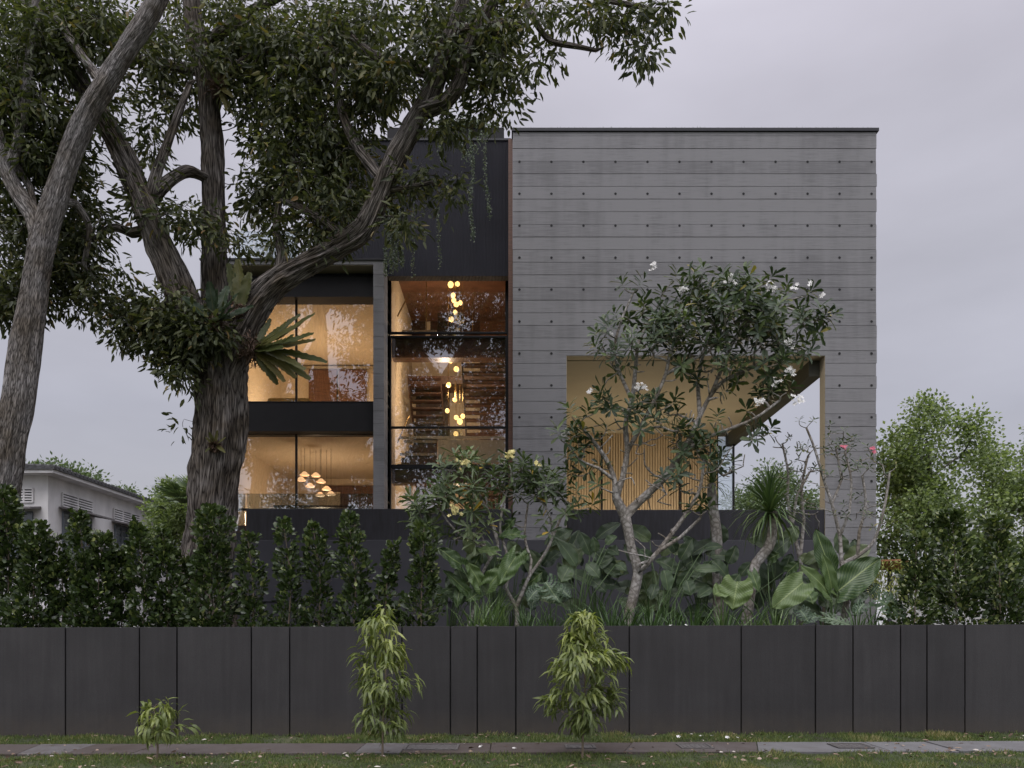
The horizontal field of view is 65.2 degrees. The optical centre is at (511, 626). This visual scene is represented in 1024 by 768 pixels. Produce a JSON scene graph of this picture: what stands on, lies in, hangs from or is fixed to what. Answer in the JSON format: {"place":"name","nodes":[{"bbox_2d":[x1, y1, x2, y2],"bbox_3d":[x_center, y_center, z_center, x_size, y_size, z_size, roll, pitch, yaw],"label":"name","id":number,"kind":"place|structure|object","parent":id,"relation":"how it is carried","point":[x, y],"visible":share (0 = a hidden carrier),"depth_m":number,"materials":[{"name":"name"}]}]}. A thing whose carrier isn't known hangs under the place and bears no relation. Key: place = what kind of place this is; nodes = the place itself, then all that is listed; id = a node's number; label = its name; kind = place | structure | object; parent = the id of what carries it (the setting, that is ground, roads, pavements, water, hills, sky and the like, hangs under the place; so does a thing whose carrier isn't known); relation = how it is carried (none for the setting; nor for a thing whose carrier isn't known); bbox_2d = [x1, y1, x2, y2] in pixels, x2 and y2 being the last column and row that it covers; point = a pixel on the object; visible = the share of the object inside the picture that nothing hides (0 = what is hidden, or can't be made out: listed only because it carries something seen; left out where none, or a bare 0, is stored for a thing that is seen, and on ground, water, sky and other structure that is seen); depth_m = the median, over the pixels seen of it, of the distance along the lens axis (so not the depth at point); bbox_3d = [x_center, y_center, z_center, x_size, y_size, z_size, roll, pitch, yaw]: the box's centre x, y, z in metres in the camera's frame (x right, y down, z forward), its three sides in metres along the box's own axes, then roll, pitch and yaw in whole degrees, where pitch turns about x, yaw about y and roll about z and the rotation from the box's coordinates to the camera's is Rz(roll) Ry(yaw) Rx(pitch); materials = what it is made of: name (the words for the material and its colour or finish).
{"place":"outdoors","nodes":[
{"label":"outdoors","id":0,"kind":"place"},
{"bbox_2d":[0,734,1023,767],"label":"verge ground","id":1,"kind":"structure","parent":0,"point":[289,738],"depth_m":10.32,"materials":[{"name":"plant"}]},
{"bbox_2d":[127,697,201,758],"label":"sapling","id":2,"kind":"object","parent":1,"relation":"on","point":[164,719],"visible":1,"depth_m":10.27,"materials":[{"name":"green plant"}]},
{"bbox_2d":[346,604,425,758],"bbox_3d":[-1.658,0.709,10.359,0.953,2.013,1.040,0,0,-27],"label":"sapling","id":3,"kind":"object","parent":1,"relation":"on","point":[367,685],"visible":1,"depth_m":10.22,"materials":[{"name":"green plant"}]},
{"bbox_2d":[0,741,1023,755],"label":"footpath","id":4,"kind":"structure","parent":1,"relation":"on","point":[533,748],"depth_m":11.08,"materials":[{"name":"concrete"}]},
{"bbox_2d":[402,744,459,749],"bbox_3d":[-1.120,1.681,11.170,0.750,0.012,0.500,0,0,0],"label":"inspection cover","id":5,"kind":"object","parent":4,"relation":"on","point":[430,746],"visible":1,"depth_m":11.11,"materials":[{"name":"concrete"}]},
{"bbox_2d":[564,744,595,748],"bbox_3d":[0.952,1.675,11.170,0.420,0.012,0.320,0,0,0],"label":"inspection cover","id":6,"kind":"object","parent":4,"relation":"on","point":[577,746],"visible":0.92,"depth_m":11.13,"materials":[{"name":"concrete"}]},
{"bbox_2d":[676,743,714,748],"bbox_3d":[2.554,1.670,11.170,0.450,0.012,0.420,0,0,0],"label":"inspection cover","id":7,"kind":"object","parent":4,"relation":"on","point":[694,745],"visible":1,"depth_m":11.12,"materials":[{"name":"concrete"}]},
{"bbox_2d":[827,743,874,747],"bbox_3d":[4.726,1.663,11.170,0.500,0.012,0.420,0,0,0],"label":"inspection cover","id":8,"kind":"object","parent":4,"relation":"on","point":[850,745],"visible":1,"depth_m":11.15,"materials":[{"name":"concrete"}]},
{"bbox_2d":[0,729,1023,743],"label":"grass strip","id":9,"kind":"object","parent":1,"relation":"on","point":[856,737],"depth_m":12.05,"materials":[{"name":"plant"}]},
{"bbox_2d":[0,624,1023,736],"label":"boundary wall","id":10,"kind":"structure","parent":1,"relation":"on","point":[735,679],"depth_m":12.60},
{"bbox_2d":[0,733,1023,767],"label":"leaf litter","id":11,"kind":"object","parent":1,"relation":"on","point":[454,762],"visible":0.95,"depth_m":10.35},
{"bbox_2d":[534,609,632,757],"bbox_3d":[0.923,0.740,10.345,1.221,1.935,1.451,0,0,40],"label":"sapling","id":12,"kind":"object","parent":1,"relation":"on","point":[581,652],"visible":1,"depth_m":10.18,"materials":[{"name":"green plant"}]},
{"bbox_2d":[0,0,1023,624],"label":"sky","id":13,"kind":"structure","parent":0,"point":[941,82],"materials":[{"name":"grey"}]},
{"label":"garden bed","id":14,"kind":"structure","parent":0,"visible":0},
{"bbox_2d":[0,483,40,627],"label":"columnar shrub","id":15,"kind":"object","parent":14,"relation":"on","point":[11,509],"visible":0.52,"depth_m":13.47,"materials":[{"name":"green plant"}]},
{"bbox_2d":[0,518,66,627],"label":"columnar shrub","id":16,"kind":"object","parent":14,"relation":"on","point":[30,546],"visible":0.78,"depth_m":13.15,"materials":[{"name":"green plant"}]},
{"bbox_2d":[37,532,80,627],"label":"columnar shrub","id":17,"kind":"object","parent":14,"relation":"on","point":[61,566],"visible":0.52,"depth_m":13.35,"materials":[{"name":"green plant"}]},
{"bbox_2d":[25,451,113,485],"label":"background tree","id":18,"kind":"object","parent":14,"relation":"on","point":[97,476],"visible":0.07,"depth_m":51.48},
{"bbox_2d":[52,507,104,626],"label":"columnar shrub","id":19,"kind":"object","parent":14,"relation":"on","point":[79,521],"visible":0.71,"depth_m":13.08,"materials":[{"name":"green plant"}]},
{"bbox_2d":[0,0,168,620],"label":"leaning tree","id":20,"kind":"object","parent":14,"relation":"on","point":[47,229],"visible":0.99,"depth_m":14.02,"materials":[{"name":"grey plant"}]},
{"bbox_2d":[5,463,180,626],"bbox_3d":[-22.950,-2.810,37.950,15.300,6.420,17.300,0,0,0],"label":"bungalow","id":21,"kind":"object","parent":14,"relation":"on","point":[51,493],"visible":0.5,"depth_m":31.60,"materials":[{"name":"white paint"}]},
{"bbox_2d":[62,511,91,556],"bbox_3d":[-17.363,-3.545,31.975,0.070,1.890,2.120,0,0,0],"label":"window","id":22,"kind":"structure","parent":21,"relation":"in","point":[64,513],"depth_m":31.19,"materials":[{"name":"grey glass"}]},
{"bbox_2d":[114,524,139,569],"bbox_3d":[-17.363,-3.545,36.100,0.070,1.890,2.270,0,0,0],"label":"window","id":23,"kind":"structure","parent":21,"relation":"in","point":[117,533],"depth_m":35.52,"materials":[{"name":"grey glass"}]},
{"bbox_2d":[73,529,123,626],"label":"columnar shrub","id":24,"kind":"object","parent":14,"relation":"on","point":[105,561],"visible":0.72,"depth_m":13.20,"materials":[{"name":"green plant"}]},
{"bbox_2d":[100,542,141,626],"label":"columnar shrub","id":25,"kind":"object","parent":14,"relation":"on","point":[120,560],"visible":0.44,"depth_m":13.50,"materials":[{"name":"green plant"}]},
{"bbox_2d":[121,515,165,626],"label":"columnar shrub","id":26,"kind":"object","parent":14,"relation":"on","point":[138,533],"visible":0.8,"depth_m":13.08,"materials":[{"name":"green plant"}]},
{"bbox_2d":[135,474,186,591],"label":"background tree","id":27,"kind":"object","parent":14,"relation":"on","point":[173,517],"visible":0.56,"depth_m":25.45,"materials":[{"name":"green plant"}]},
{"bbox_2d":[146,474,187,515],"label":"tree","id":28,"kind":"object","parent":14,"relation":"on","point":[177,495],"visible":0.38,"depth_m":23.36,"materials":[{"name":"green plant"}]},
{"bbox_2d":[144,527,193,627],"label":"columnar shrub","id":29,"kind":"object","parent":14,"relation":"on","point":[165,551],"visible":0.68,"depth_m":13.17,"materials":[{"name":"green plant"}]},
{"bbox_2d":[167,549,205,626],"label":"columnar shrub","id":30,"kind":"object","parent":14,"relation":"on","point":[184,567],"visible":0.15,"depth_m":13.50,"materials":[{"name":"green plant"}]},
{"bbox_2d":[164,502,246,626],"bbox_3d":[-5.031,-0.832,13.258,1.273,2.452,1.299,0,0,0],"label":"columnar shrub","id":31,"kind":"object","parent":14,"relation":"on","point":[208,514],"visible":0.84,"depth_m":13.05,"materials":[{"name":"green plant"}]},
{"bbox_2d":[232,529,275,626],"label":"columnar shrub","id":32,"kind":"object","parent":14,"relation":"on","point":[251,600],"visible":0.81,"depth_m":13.11,"materials":[{"name":"green plant"}]},
{"bbox_2d":[266,515,310,626],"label":"columnar shrub","id":33,"kind":"object","parent":14,"relation":"on","point":[285,585],"visible":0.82,"depth_m":13.11,"materials":[{"name":"green plant"}]},
{"bbox_2d":[297,518,340,626],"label":"columnar shrub","id":34,"kind":"object","parent":14,"relation":"on","point":[327,569],"visible":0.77,"depth_m":13.19,"materials":[{"name":"green plant"}]},
{"bbox_2d":[330,508,376,626],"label":"columnar shrub","id":35,"kind":"object","parent":14,"relation":"on","point":[349,591],"visible":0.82,"depth_m":13.08,"materials":[{"name":"green plant"}]},
{"bbox_2d":[21,0,695,626],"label":"old tree","id":36,"kind":"object","parent":14,"relation":"on","point":[337,48],"visible":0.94,"depth_m":14.93,"materials":[{"name":"green plant"}]},
{"bbox_2d":[205,430,225,452],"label":"birds nest fern","id":37,"kind":"object","parent":36,"relation":"attached to","point":[214,445],"visible":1,"depth_m":14.91,"materials":[{"name":"green plant"}]},
{"bbox_2d":[182,281,253,338],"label":"birds nest fern","id":38,"kind":"object","parent":36,"relation":"attached to","point":[214,300],"visible":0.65,"depth_m":14.62,"materials":[{"name":"green plant"}]},
{"bbox_2d":[199,65,237,114],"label":"birds nest fern","id":39,"kind":"object","parent":36,"relation":"attached to","point":[213,85],"visible":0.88,"depth_m":15.60,"materials":[{"name":"green plant"}]},
{"bbox_2d":[226,259,251,319],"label":"birds nest fern","id":40,"kind":"object","parent":36,"relation":"attached to","point":[238,281],"visible":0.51,"depth_m":15.07,"materials":[{"name":"green plant"}]},
{"bbox_2d":[235,313,327,384],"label":"birds nest fern","id":41,"kind":"object","parent":36,"relation":"attached to","point":[266,354],"visible":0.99,"depth_m":14.78,"materials":[{"name":"green plant"}]},
{"bbox_2d":[369,536,401,625],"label":"columnar shrub","id":42,"kind":"object","parent":14,"relation":"on","point":[389,578],"visible":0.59,"depth_m":13.14,"materials":[{"name":"green plant"}]},
{"bbox_2d":[385,519,447,626],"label":"columnar shrub","id":43,"kind":"object","parent":14,"relation":"on","point":[425,563],"visible":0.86,"depth_m":13.10,"materials":[{"name":"green plant"}]},
{"bbox_2d":[397,444,510,625],"bbox_3d":[-1.011,-1.429,13.782,1.990,3.522,1.391,0,0,0],"label":"frangipani tree","id":44,"kind":"object","parent":14,"relation":"on","point":[444,491],"visible":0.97,"depth_m":13.69,"materials":[{"name":"green plant"}]},
{"bbox_2d":[425,528,513,625],"bbox_3d":[-0.773,-0.738,14.882,1.764,2.210,0.695,0,0,0],"label":"paddle leaf plant","id":45,"kind":"object","parent":14,"relation":"on","point":[468,550],"visible":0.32,"depth_m":14.84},
{"bbox_2d":[448,596,501,625],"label":"grass clump","id":46,"kind":"object","parent":14,"relation":"on","point":[475,615],"visible":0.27,"depth_m":13.20,"materials":[{"name":"green plant"}]},
{"bbox_2d":[452,590,521,625],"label":"grass clump","id":47,"kind":"object","parent":14,"relation":"on","point":[495,616],"visible":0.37,"depth_m":13.27,"materials":[{"name":"green plant"}]},
{"bbox_2d":[439,517,542,625],"bbox_3d":[-0.364,-0.768,13.807,1.815,2.267,0.612,0,0,4],"label":"elephant ear","id":48,"kind":"object","parent":14,"relation":"on","point":[504,571],"visible":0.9,"depth_m":13.72},
{"bbox_2d":[487,592,528,625],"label":"grass clump","id":49,"kind":"object","parent":14,"relation":"on","point":[502,620],"visible":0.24,"depth_m":13.39,"materials":[{"name":"green plant"}]},
{"bbox_2d":[480,528,572,625],"bbox_3d":[0.215,-0.725,14.828,1.824,2.179,0.857,0,0,0],"label":"paddle leaf plant","id":50,"kind":"object","parent":14,"relation":"on","point":[563,534],"visible":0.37,"depth_m":14.71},
{"bbox_2d":[507,602,558,625],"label":"grass clump","id":51,"kind":"object","parent":14,"relation":"on","point":[524,623],"visible":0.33,"depth_m":13.27,"materials":[{"name":"green plant"}]},
{"bbox_2d":[199,128,878,626],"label":"modern house","id":52,"kind":"structure","parent":14,"relation":"on","point":[573,226],"depth_m":20.00,"materials":[{"name":"concrete"}]},
{"bbox_2d":[238,434,372,510],"bbox_3d":[-5.580,-3.957,20.490,4.260,1.984,0.080,0,0,0],"label":"window","id":53,"kind":"structure","parent":52,"relation":"in","point":[296,435],"depth_m":20.45,"materials":[{"name":"black metal"}]},
{"bbox_2d":[248,300,372,402],"bbox_3d":[-5.580,-7.055,20.490,4.260,2.699,0.080,0,0,0],"label":"window","id":54,"kind":"structure","parent":52,"relation":"in","point":[296,302],"depth_m":20.45,"materials":[{"name":"black metal"}]},
{"bbox_2d":[273,505,355,507],"bbox_3d":[-5.500,-2.975,22.600,2.200,0.750,1.000,0,0,0],"label":"dining table","id":55,"kind":"object","parent":52,"relation":"on","point":[315,506],"visible":0.36,"depth_m":22.10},
{"bbox_2d":[298,448,335,496],"bbox_3d":[-5.502,-4.316,22.493,1.077,1.325,0.592,0,0,-11],"label":"pendant light","id":56,"kind":"object","parent":52,"relation":"hanging from","point":[311,485],"visible":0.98,"depth_m":22.37,"materials":[{"name":"beige glass"}]},
{"bbox_2d":[309,369,336,400],"bbox_3d":[-6.125,-6.928,25.935,0.906,2.772,0.110,0,0,0],"label":"wardrobe door","id":57,"kind":"structure","parent":52,"relation":"in","point":[323,382],"depth_m":25.88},
{"bbox_2d":[316,492,339,504],"bbox_3d":[-6.176,-3.555,26.880,0.805,1.911,0.040,0,0,0],"label":"lit doorway","id":58,"kind":"structure","parent":52,"relation":"in","point":[326,500],"depth_m":26.86,"materials":[{"name":"beige paint"}]},
{"bbox_2d":[339,369,366,400],"bbox_3d":[-5.161,-6.928,25.935,0.894,2.772,0.110,0,0,0],"label":"wardrobe door","id":59,"kind":"structure","parent":52,"relation":"in","point":[352,382],"depth_m":25.88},
{"bbox_2d":[412,321,425,335],"bbox_3d":[-3.157,-9.820,25.989,0.701,1.039,0.017,0,0,0],"label":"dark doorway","id":60,"kind":"structure","parent":52,"relation":"in","point":[416,325],"depth_m":25.98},
{"bbox_2d":[416,393,449,508],"bbox_3d":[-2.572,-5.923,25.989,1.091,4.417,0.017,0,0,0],"label":"shelf","id":61,"kind":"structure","parent":52,"relation":"in","point":[445,395],"depth_m":25.98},
{"bbox_2d":[390,281,506,334],"bbox_3d":[-1.667,-8.402,20.940,3.083,1.505,0.080,0,0,0],"label":"window","id":62,"kind":"structure","parent":52,"relation":"in","point":[391,333],"depth_m":20.90,"materials":[{"name":"black metal"}]},
{"bbox_2d":[390,336,506,466],"bbox_3d":[-1.667,-5.889,20.940,3.083,3.417,0.090,0,0,0],"label":"window","id":63,"kind":"structure","parent":52,"relation":"in","point":[391,337],"depth_m":20.90,"materials":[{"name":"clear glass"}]},
{"bbox_2d":[390,467,506,508],"bbox_3d":[-1.667,-3.582,20.940,3.083,1.187,0.080,0,0,0],"label":"window","id":64,"kind":"structure","parent":52,"relation":"in","point":[391,468],"depth_m":20.90,"materials":[{"name":"black metal"}]},
{"bbox_2d":[445,281,464,439],"bbox_3d":[-1.609,-7.452,22.500,0.568,4.900,0.400,0,0,0],"label":"pendant light","id":65,"kind":"object","parent":52,"relation":"hanging from","point":[456,368],"visible":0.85,"depth_m":22.50,"materials":[{"name":"yellow"}]},
{"bbox_2d":[430,321,479,335],"bbox_3d":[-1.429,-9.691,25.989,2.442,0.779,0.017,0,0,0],"label":"cabinet","id":66,"kind":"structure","parent":52,"relation":"in","point":[441,326],"depth_m":25.98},
{"bbox_2d":[459,128,483,164],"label":"trailing vine","id":67,"kind":"object","parent":52,"relation":"hanging from","point":[468,155],"visible":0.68,"depth_m":20.10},
{"bbox_2d":[468,130,475,241],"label":"trailing vine","id":68,"kind":"object","parent":52,"relation":"hanging from","point":[470,206],"visible":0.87,"depth_m":20.10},
{"bbox_2d":[482,124,491,218],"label":"trailing vine","id":69,"kind":"object","parent":52,"relation":"hanging from","point":[486,190],"visible":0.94,"depth_m":20.15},
{"bbox_2d":[486,449,605,626],"bbox_3d":[0.586,-1.377,13.865,2.128,3.395,1.152,0,0,0],"label":"frangipani tree","id":70,"kind":"object","parent":14,"relation":"on","point":[530,481],"visible":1,"depth_m":13.82,"materials":[{"name":"green plant"}]},
{"bbox_2d":[519,560,572,625],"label":"paddle leaf plant","id":71,"kind":"object","parent":14,"relation":"on","point":[544,576],"visible":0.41,"depth_m":14.42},
{"bbox_2d":[526,573,571,625],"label":"split leaf plant","id":72,"kind":"object","parent":14,"relation":"on","point":[532,597],"visible":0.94,"depth_m":13.42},
{"bbox_2d":[548,532,626,618],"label":"paddle leaf plant","id":73,"kind":"object","parent":14,"relation":"on","point":[588,546],"visible":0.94,"depth_m":14.15,"materials":[{"name":"plant"}]},
{"bbox_2d":[545,522,646,625],"bbox_3d":[1.547,-0.790,14.767,1.939,2.312,0.889,0,0,0],"label":"paddle leaf plant","id":74,"kind":"object","parent":14,"relation":"on","point":[608,563],"visible":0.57,"depth_m":14.79,"materials":[{"name":"plant"}]},
{"bbox_2d":[574,586,653,625],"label":"grass clump","id":75,"kind":"object","parent":14,"relation":"on","point":[608,622],"visible":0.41,"depth_m":13.31,"materials":[{"name":"green plant"}]},
{"bbox_2d":[608,601,656,625],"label":"grass clump","id":76,"kind":"object","parent":14,"relation":"on","point":[633,622],"visible":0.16,"depth_m":13.16,"materials":[{"name":"green plant"}]},
{"bbox_2d":[616,592,681,625],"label":"grass clump","id":77,"kind":"object","parent":14,"relation":"on","point":[647,616],"visible":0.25,"depth_m":13.21,"materials":[{"name":"green plant"}]},
{"bbox_2d":[624,524,709,625],"bbox_3d":[2.834,-0.750,14.798,1.611,2.229,0.849,0,0,0],"label":"paddle leaf plant","id":78,"kind":"object","parent":14,"relation":"on","point":[642,533],"visible":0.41,"depth_m":14.76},
{"bbox_2d":[639,538,728,624],"bbox_3d":[3.054,-0.620,14.189,1.568,1.967,0.478,0,0,-7],"label":"paddle leaf plant","id":79,"kind":"object","parent":14,"relation":"on","point":[685,551],"visible":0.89,"depth_m":14.17,"materials":[{"name":"plant"}]},
{"bbox_2d":[654,597,719,625],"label":"grass clump","id":80,"kind":"object","parent":14,"relation":"on","point":[694,622],"visible":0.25,"depth_m":13.12,"materials":[{"name":"green plant"}]},
{"bbox_2d":[545,257,843,625],"bbox_3d":[3.227,-3.123,14.213,5.327,6.916,2.150,0,0,0],"label":"frangipani tree","id":81,"kind":"object","parent":14,"relation":"on","point":[733,301],"visible":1,"depth_m":14.04,"materials":[{"name":"green plant"}]},
{"bbox_2d":[676,523,728,625],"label":"paddle leaf plant","id":82,"kind":"object","parent":14,"relation":"on","point":[694,555],"visible":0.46,"depth_m":14.76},
{"bbox_2d":[696,467,728,624],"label":"dragon tree","id":83,"kind":"object","parent":14,"relation":"on","point":[716,530],"visible":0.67,"depth_m":14.53,"materials":[{"name":"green plant"}]},
{"bbox_2d":[701,601,758,624],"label":"grass clump","id":84,"kind":"object","parent":14,"relation":"on","point":[724,620],"visible":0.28,"depth_m":13.27,"materials":[{"name":"green plant"}]},
{"bbox_2d":[697,545,793,624],"bbox_3d":[4.180,-0.546,14.274,1.840,1.823,0.341,0,0,-5],"label":"paddle leaf plant","id":85,"kind":"object","parent":14,"relation":"on","point":[732,555],"visible":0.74,"depth_m":14.29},
{"bbox_2d":[724,604,772,624],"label":"grass clump","id":86,"kind":"object","parent":14,"relation":"on","point":[761,619],"visible":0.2,"depth_m":13.25,"materials":[{"name":"green plant"}]},
{"bbox_2d":[713,551,817,624],"bbox_3d":[4.304,-0.479,13.723,1.833,1.689,0.858,0,0,0],"label":"elephant ear","id":87,"kind":"object","parent":14,"relation":"on","point":[792,589],"visible":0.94,"depth_m":13.45},
{"bbox_2d":[718,457,819,509],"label":"background tree","id":88,"kind":"object","parent":14,"relation":"on","point":[810,495],"visible":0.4,"depth_m":41.32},
{"bbox_2d":[727,459,817,625],"bbox_3d":[4.481,-1.324,13.940,1.734,3.146,1.788,0,0,0],"label":"dragon tree","id":89,"kind":"object","parent":14,"relation":"on","point":[771,518],"visible":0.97,"depth_m":13.82,"materials":[{"name":"green plant"}]},
{"bbox_2d":[743,606,806,624],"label":"grass clump","id":90,"kind":"object","parent":14,"relation":"on","point":[773,618],"visible":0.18,"depth_m":13.22,"materials":[{"name":"green plant"}]},
{"bbox_2d":[747,526,822,624],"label":"paddle leaf plant","id":91,"kind":"object","parent":14,"relation":"on","point":[808,559],"visible":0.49,"depth_m":14.61,"materials":[{"name":"plant"}]},
{"bbox_2d":[772,432,821,624],"bbox_3d":[5.375,-1.665,15.243,0.980,4.033,0.622,0,0,0],"label":"frangipani tree","id":92,"kind":"object","parent":14,"relation":"on","point":[799,550],"visible":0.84,"depth_m":15.18,"materials":[{"name":"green plant"}]},
{"bbox_2d":[802,533,870,624],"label":"paddle leaf plant","id":93,"kind":"object","parent":14,"relation":"on","point":[849,550],"visible":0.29,"depth_m":14.77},
{"bbox_2d":[800,529,880,624],"bbox_3d":[5.690,-0.679,13.925,1.471,2.084,0.496,0,0,0],"label":"elephant ear","id":94,"kind":"object","parent":14,"relation":"on","point":[850,580],"visible":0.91,"depth_m":13.87},
{"bbox_2d":[795,415,899,621],"bbox_3d":[5.917,-1.699,14.135,1.738,4.071,1.038,0,0,-30],"label":"frangipani tree","id":95,"kind":"object","parent":14,"relation":"on","point":[842,561],"visible":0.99,"depth_m":14.17,"materials":[{"name":"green plant"}]},
{"bbox_2d":[793,583,906,625],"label":"split leaf plant","id":96,"kind":"object","parent":14,"relation":"on","point":[885,600],"visible":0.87,"depth_m":13.38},
{"bbox_2d":[830,605,878,624],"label":"grass clump","id":97,"kind":"object","parent":14,"relation":"on","point":[858,620],"visible":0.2,"depth_m":13.28,"materials":[{"name":"green plant"}]},
{"bbox_2d":[867,557,911,621],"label":"shrub","id":98,"kind":"object","parent":14,"relation":"on","point":[890,566],"visible":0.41,"depth_m":16.30,"materials":[{"name":"green plant"}]},
{"bbox_2d":[877,525,941,624],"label":"columnar shrub","id":99,"kind":"object","parent":14,"relation":"on","point":[912,572],"visible":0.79,"depth_m":13.20,"materials":[{"name":"green plant"}]},
{"bbox_2d":[875,387,1023,584],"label":"background tree","id":100,"kind":"object","parent":14,"relation":"on","point":[918,486],"visible":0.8,"depth_m":20.67,"materials":[{"name":"green plant"}]},
{"bbox_2d":[892,574,1023,624],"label":"garden wall","id":101,"kind":"structure","parent":14,"relation":"on","point":[909,615],"depth_m":19.60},
{"bbox_2d":[920,505,1004,624],"bbox_3d":[7.498,-0.794,13.395,1.330,2.466,1.262,0,0,0],"label":"columnar shrub","id":102,"kind":"object","parent":14,"relation":"on","point":[943,534],"visible":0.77,"depth_m":13.24,"materials":[{"name":"green plant"}]},
{"bbox_2d":[905,535,1023,622],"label":"background tree","id":103,"kind":"object","parent":14,"relation":"on","point":[952,590],"visible":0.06,"depth_m":17.32,"materials":[{"name":"green plant"}]},
{"bbox_2d":[959,424,1023,560],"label":"background tree","id":104,"kind":"object","parent":14,"relation":"on","point":[1007,479],"visible":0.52,"depth_m":22.04,"materials":[{"name":"green plant"}]},
{"bbox_2d":[966,509,1023,624],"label":"columnar shrub","id":105,"kind":"object","parent":14,"relation":"on","point":[990,543],"visible":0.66,"depth_m":13.17,"materials":[{"name":"green plant"}]},
{"bbox_2d":[1001,542,1023,624],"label":"columnar shrub","id":106,"kind":"object","parent":14,"relation":"on","point":[1021,573],"visible":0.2,"depth_m":13.52,"materials":[{"name":"green plant"}]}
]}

